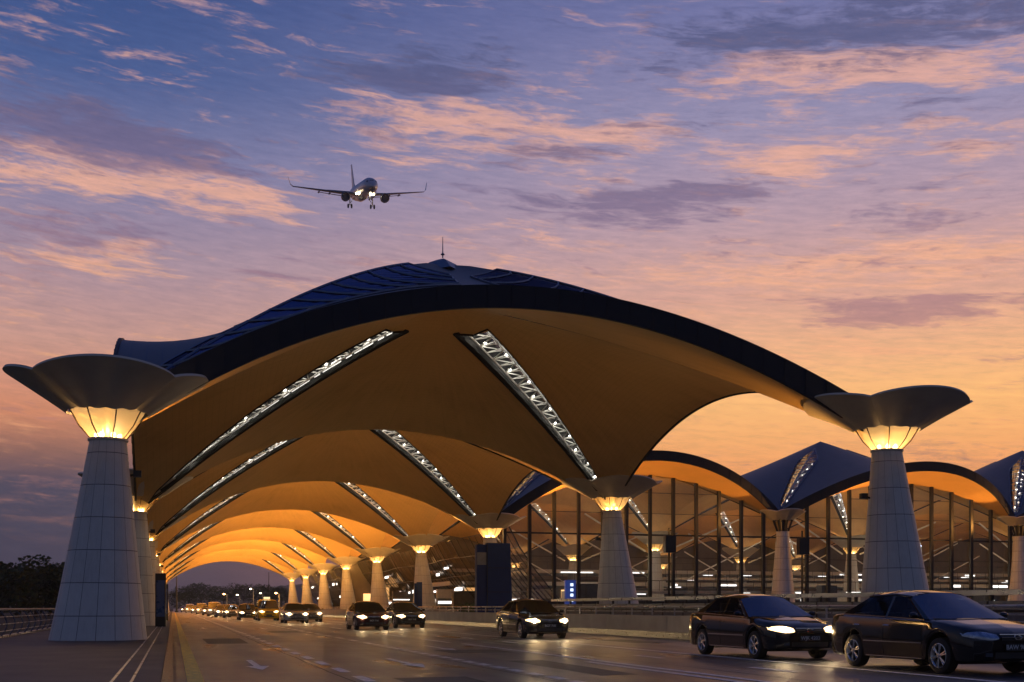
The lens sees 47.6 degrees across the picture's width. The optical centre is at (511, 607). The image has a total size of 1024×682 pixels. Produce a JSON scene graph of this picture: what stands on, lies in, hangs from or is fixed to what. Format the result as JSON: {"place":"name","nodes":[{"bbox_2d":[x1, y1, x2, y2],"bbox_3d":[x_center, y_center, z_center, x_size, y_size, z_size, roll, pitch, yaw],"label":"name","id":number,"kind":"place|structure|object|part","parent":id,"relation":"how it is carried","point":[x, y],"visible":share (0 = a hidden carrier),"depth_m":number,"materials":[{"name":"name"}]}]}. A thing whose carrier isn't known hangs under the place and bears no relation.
{"place":"outdoors","nodes":[
{"label":"outdoors","id":0,"kind":"place"},
{"bbox_2d":[0,611,172,681],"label":"pavement","id":1,"kind":"structure","parent":0,"point":[38,656],"depth_m":22.20,"materials":[{"name":"grey concrete"}]},
{"bbox_2d":[0,608,54,637],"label":"footbridge railing","id":2,"kind":"object","parent":1,"relation":"on","point":[17,610],"visible":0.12,"depth_m":42.67,"materials":[{"name":"grey metal"}]},
{"bbox_2d":[110,615,168,681],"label":"pavement drain","id":3,"kind":"object","parent":1,"relation":"on","point":[122,668],"visible":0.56,"depth_m":20.83,"materials":[{"name":"metal"}]},
{"bbox_2d":[155,573,165,626],"bbox_3d":[-18.008,-0.370,59.529,0.520,2.700,1.220,0,0,-16],"label":"poster stand","id":4,"kind":"object","parent":1,"relation":"on","point":[160,599],"visible":0.96,"depth_m":58.95,"materials":[{"name":"metal"}]},
{"bbox_2d":[166,584,167,619],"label":"poster stand","id":5,"kind":"object","parent":1,"relation":"on","point":[166,601],"visible":0.32,"depth_m":86.18,"materials":[{"name":"metal"}]},
{"bbox_2d":[2,237,972,640],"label":"arched canopy","id":6,"kind":"object","parent":1,"relation":"on","point":[334,421],"visible":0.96,"depth_m":56.83,"materials":[{"name":"beige metal"}]},
{"bbox_2d":[0,609,172,634],"bbox_3d":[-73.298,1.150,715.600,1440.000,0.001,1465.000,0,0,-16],"label":"ground","id":7,"kind":"structure","parent":0,"point":[11,620],"depth_m":90.59,"materials":[{"name":"grey concrete"}]},
{"bbox_2d":[0,561,12,606],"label":"tree","id":8,"kind":"object","parent":7,"relation":"on","point":[4,565],"visible":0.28,"depth_m":137.95,"materials":[{"name":"green plant"}]},
{"bbox_2d":[0,565,43,616],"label":"tree","id":9,"kind":"object","parent":7,"relation":"on","point":[15,584],"visible":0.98,"depth_m":133.19,"materials":[{"name":"green plant"}]},
{"bbox_2d":[7,554,62,616],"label":"tree","id":10,"kind":"object","parent":7,"relation":"on","point":[42,567],"visible":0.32,"depth_m":138.63,"materials":[{"name":"green plant"}]},
{"bbox_2d":[33,562,64,611],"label":"tree","id":11,"kind":"object","parent":7,"relation":"on","point":[54,587],"visible":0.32,"depth_m":138.49,"materials":[{"name":"green plant"}]},
{"bbox_2d":[161,612,172,681],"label":"kerb","id":12,"kind":"structure","parent":7,"relation":"on","point":[167,674],"depth_m":20.82,"materials":[{"name":"concrete"}]},
{"bbox_2d":[168,586,200,607],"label":"tree","id":13,"kind":"object","parent":7,"relation":"on","point":[181,597],"visible":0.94,"depth_m":403.11,"materials":[{"name":"green plant"}]},
{"bbox_2d":[185,582,217,604],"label":"tree","id":14,"kind":"object","parent":7,"relation":"on","point":[201,588],"visible":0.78,"depth_m":414.39,"materials":[{"name":"green plant"}]},
{"bbox_2d":[208,586,241,604],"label":"tree","id":15,"kind":"object","parent":7,"relation":"on","point":[233,593],"visible":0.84,"depth_m":426.22,"materials":[{"name":"green plant"}]},
{"bbox_2d":[225,583,257,604],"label":"tree","id":16,"kind":"object","parent":7,"relation":"on","point":[240,589],"visible":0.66,"depth_m":438.70,"materials":[{"name":"green plant"}]},
{"bbox_2d":[246,583,279,605],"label":"tree","id":17,"kind":"object","parent":7,"relation":"on","point":[262,588],"visible":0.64,"depth_m":419.85,"materials":[{"name":"green plant"}]},
{"bbox_2d":[269,586,288,606],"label":"tree","id":18,"kind":"object","parent":7,"relation":"on","point":[283,595],"visible":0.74,"depth_m":411.79,"materials":[{"name":"green plant"}]},
{"bbox_2d":[279,605,1023,639],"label":"roadside parapet","id":19,"kind":"structure","parent":7,"relation":"on","point":[665,626],"depth_m":46.36,"materials":[{"name":"stone"}]},
{"bbox_2d":[0,583,318,608],"bbox_3d":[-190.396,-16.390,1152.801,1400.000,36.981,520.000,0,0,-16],"label":"hills","id":20,"kind":"structure","parent":0,"point":[299,590],"depth_m":1010.74,"materials":[{"name":"plant"}]},
{"bbox_2d":[288,164,426,208],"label":"airliner","id":21,"kind":"object","parent":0,"point":[363,190],"visible":1,"depth_m":287.53,"materials":[{"name":"metal"}]},
{"bbox_2d":[323,609,458,611],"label":"forecourt","id":22,"kind":"structure","parent":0,"point":[425,610],"depth_m":106.89,"materials":[{"name":"grey concrete"}]},
{"bbox_2d":[414,582,421,608],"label":"sign pylon","id":23,"kind":"object","parent":22,"relation":"on","point":[417,593],"visible":0.79,"depth_m":101.62,"materials":[{"name":"blue metal"}]},
{"bbox_2d":[454,602,474,611],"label":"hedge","id":24,"kind":"object","parent":22,"relation":"on","point":[470,604],"visible":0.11,"depth_m":90.64,"materials":[{"name":"green plant"}]},
{"bbox_2d":[475,543,511,612],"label":"sign pylon","id":25,"kind":"object","parent":22,"relation":"on","point":[493,584],"visible":0.82,"depth_m":72.32,"materials":[{"name":"blue metal"}]},
{"bbox_2d":[564,580,575,603],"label":"lit sign","id":26,"kind":"object","parent":22,"relation":"on","point":[569,589],"visible":0.83,"depth_m":94.09,"materials":[{"name":"blue plastic"}]},
{"bbox_2d":[300,441,1023,610],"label":"terminal building","id":27,"kind":"structure","parent":22,"relation":"on","point":[970,526],"depth_m":127.03,"materials":[{"name":"blue metal"}]},
{"bbox_2d":[663,528,675,602],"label":"sign pylon","id":28,"kind":"object","parent":22,"relation":"on","point":[669,543],"visible":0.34,"depth_m":97.85,"materials":[{"name":"metal"}]},
{"bbox_2d":[551,589,1023,620],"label":"ramp parapet","id":29,"kind":"structure","parent":22,"relation":"on","point":[990,593],"depth_m":44.07,"materials":[{"name":"concrete"}]},
{"bbox_2d":[797,531,808,601],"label":"sign pylon","id":30,"kind":"object","parent":22,"relation":"on","point":[802,546],"visible":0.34,"depth_m":101.35,"materials":[{"name":"metal"}]},
{"bbox_2d":[0,0,1023,591],"label":"sky","id":31,"kind":"structure","parent":0,"point":[834,189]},
{"bbox_2d":[173,609,1023,681],"bbox_3d":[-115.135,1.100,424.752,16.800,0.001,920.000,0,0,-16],"label":"road","id":32,"kind":"structure","parent":0,"point":[222,662],"depth_m":24.92,"materials":[{"name":"grey asphalt"}]},
{"bbox_2d":[175,576,178,611],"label":"mast","id":33,"kind":"object","parent":32,"relation":"on","point":[176,597],"visible":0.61,"depth_m":259.27,"materials":[{"name":"metal"}]},
{"bbox_2d":[174,612,203,681],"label":"kerb line","id":34,"kind":"object","parent":32,"relation":"on","point":[193,672],"visible":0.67,"depth_m":23.81,"materials":[{"name":"yellow paint"}]},
{"bbox_2d":[185,604,194,612],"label":"van","id":35,"kind":"object","parent":32,"relation":"on","point":[188,607],"visible":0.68,"depth_m":229.94,"materials":[{"name":"white paint"}]},
{"bbox_2d":[195,603,205,613],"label":"van","id":36,"kind":"object","parent":32,"relation":"on","point":[199,606],"visible":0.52,"depth_m":182.02,"materials":[{"name":"white paint"}]},
{"bbox_2d":[201,605,206,614],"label":"sedan","id":37,"kind":"object","parent":32,"relation":"on","point":[204,609],"visible":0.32,"depth_m":160.82,"materials":[{"name":"silver metal"}]},
{"bbox_2d":[206,602,220,615],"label":"van","id":38,"kind":"object","parent":32,"relation":"on","point":[210,607],"visible":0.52,"depth_m":143.00,"materials":[{"name":"white paint"}]},
{"bbox_2d":[214,604,230,616],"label":"sedan","id":39,"kind":"object","parent":32,"relation":"on","point":[218,610],"visible":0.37,"depth_m":125.70,"materials":[{"name":"silver metal"}]},
{"bbox_2d":[222,604,237,617],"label":"sedan","id":40,"kind":"object","parent":32,"relation":"on","point":[229,610],"visible":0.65,"depth_m":117.30,"materials":[{"name":"beige paint"}]},
{"bbox_2d":[236,604,254,619],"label":"sedan","id":41,"kind":"object","parent":32,"relation":"on","point":[245,610],"visible":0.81,"depth_m":99.91,"materials":[{"name":"black paint"}]},
{"bbox_2d":[255,597,280,620],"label":"taxi","id":42,"kind":"object","parent":32,"relation":"on","point":[266,607],"visible":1,"depth_m":94.65,"materials":[{"name":"yellow paint"}]},
{"bbox_2d":[280,603,309,622],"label":"sedan","id":43,"kind":"object","parent":32,"relation":"on","point":[293,611],"visible":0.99,"depth_m":79.57,"materials":[{"name":"silver metal"}]},
{"bbox_2d":[297,603,322,621],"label":"sedan","id":44,"kind":"object","parent":32,"relation":"on","point":[315,613],"visible":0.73,"depth_m":86.76,"materials":[{"name":"beige paint"}]},
{"bbox_2d":[345,601,388,629],"bbox_3d":[-7.178,0.393,57.468,1.990,1.415,4.418,0,0,-16],"label":"sedan","id":45,"kind":"object","parent":32,"relation":"on","point":[358,614],"visible":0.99,"depth_m":56.14,"materials":[{"name":"black paint"}]},
{"bbox_2d":[385,601,425,627],"bbox_3d":[-5.834,0.393,62.860,1.990,1.415,4.418,0,0,-16],"label":"sedan","id":46,"kind":"object","parent":32,"relation":"on","point":[411,614],"visible":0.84,"depth_m":61.44,"materials":[{"name":"paint"}]},
{"bbox_2d":[496,599,568,638],"bbox_3d":[0.702,0.393,42.058,1.990,1.415,4.418,0,0,-16],"label":"sedan","id":47,"kind":"object","parent":32,"relation":"on","point":[522,618],"visible":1,"depth_m":40.93,"materials":[{"name":"paint"}]},
{"bbox_3d":[-0.158,-0.030,42.636,0.195,0.400,1.010,0,0,-16],"label":"side window","id":48,"kind":"part","parent":47,"relation":"part of","materials":[{"name":"black glass"}]},
{"bbox_3d":[0.145,-0.013,41.574,0.208,0.426,1.060,0,0,-16],"label":"side window","id":49,"kind":"part","parent":47,"relation":"part of","materials":[{"name":"black glass"}]},
{"bbox_2d":[189,613,1002,681],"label":"road marking","id":50,"kind":"object","parent":32,"relation":"on","point":[257,666],"visible":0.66,"depth_m":22.15,"materials":[{"name":"white paint"}]},
{"bbox_2d":[689,593,832,658],"bbox_3d":[5.556,0.393,26.130,1.990,1.415,4.418,0,0,-16],"label":"sedan","id":51,"kind":"object","parent":32,"relation":"on","point":[758,626],"visible":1,"depth_m":25.16,"materials":[{"name":"black paint"}]},
{"bbox_3d":[4.696,-0.030,26.708,0.195,0.400,1.010,0,0,-16],"label":"side window","id":52,"kind":"part","parent":51,"relation":"part of","materials":[{"name":"black glass"}]},
{"bbox_3d":[4.999,-0.013,25.646,0.208,0.426,1.060,0,0,-16],"label":"side window","id":53,"kind":"part","parent":51,"relation":"part of","materials":[{"name":"black glass"}]},
{"bbox_2d":[832,590,1023,673],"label":"sedan","id":54,"kind":"object","parent":32,"relation":"on","point":[942,632],"visible":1,"depth_m":19.85,"materials":[{"name":"black paint"}]},
{"bbox_3d":[6.608,-0.030,21.224,0.195,0.400,1.010,0,0,-16],"label":"side window","id":55,"kind":"part","parent":54,"relation":"part of","materials":[{"name":"black glass"}]},
{"bbox_3d":[6.911,-0.013,20.162,0.208,0.426,1.060,0,0,-16],"label":"side window","id":56,"kind":"part","parent":54,"relation":"part of","materials":[{"name":"black glass"}]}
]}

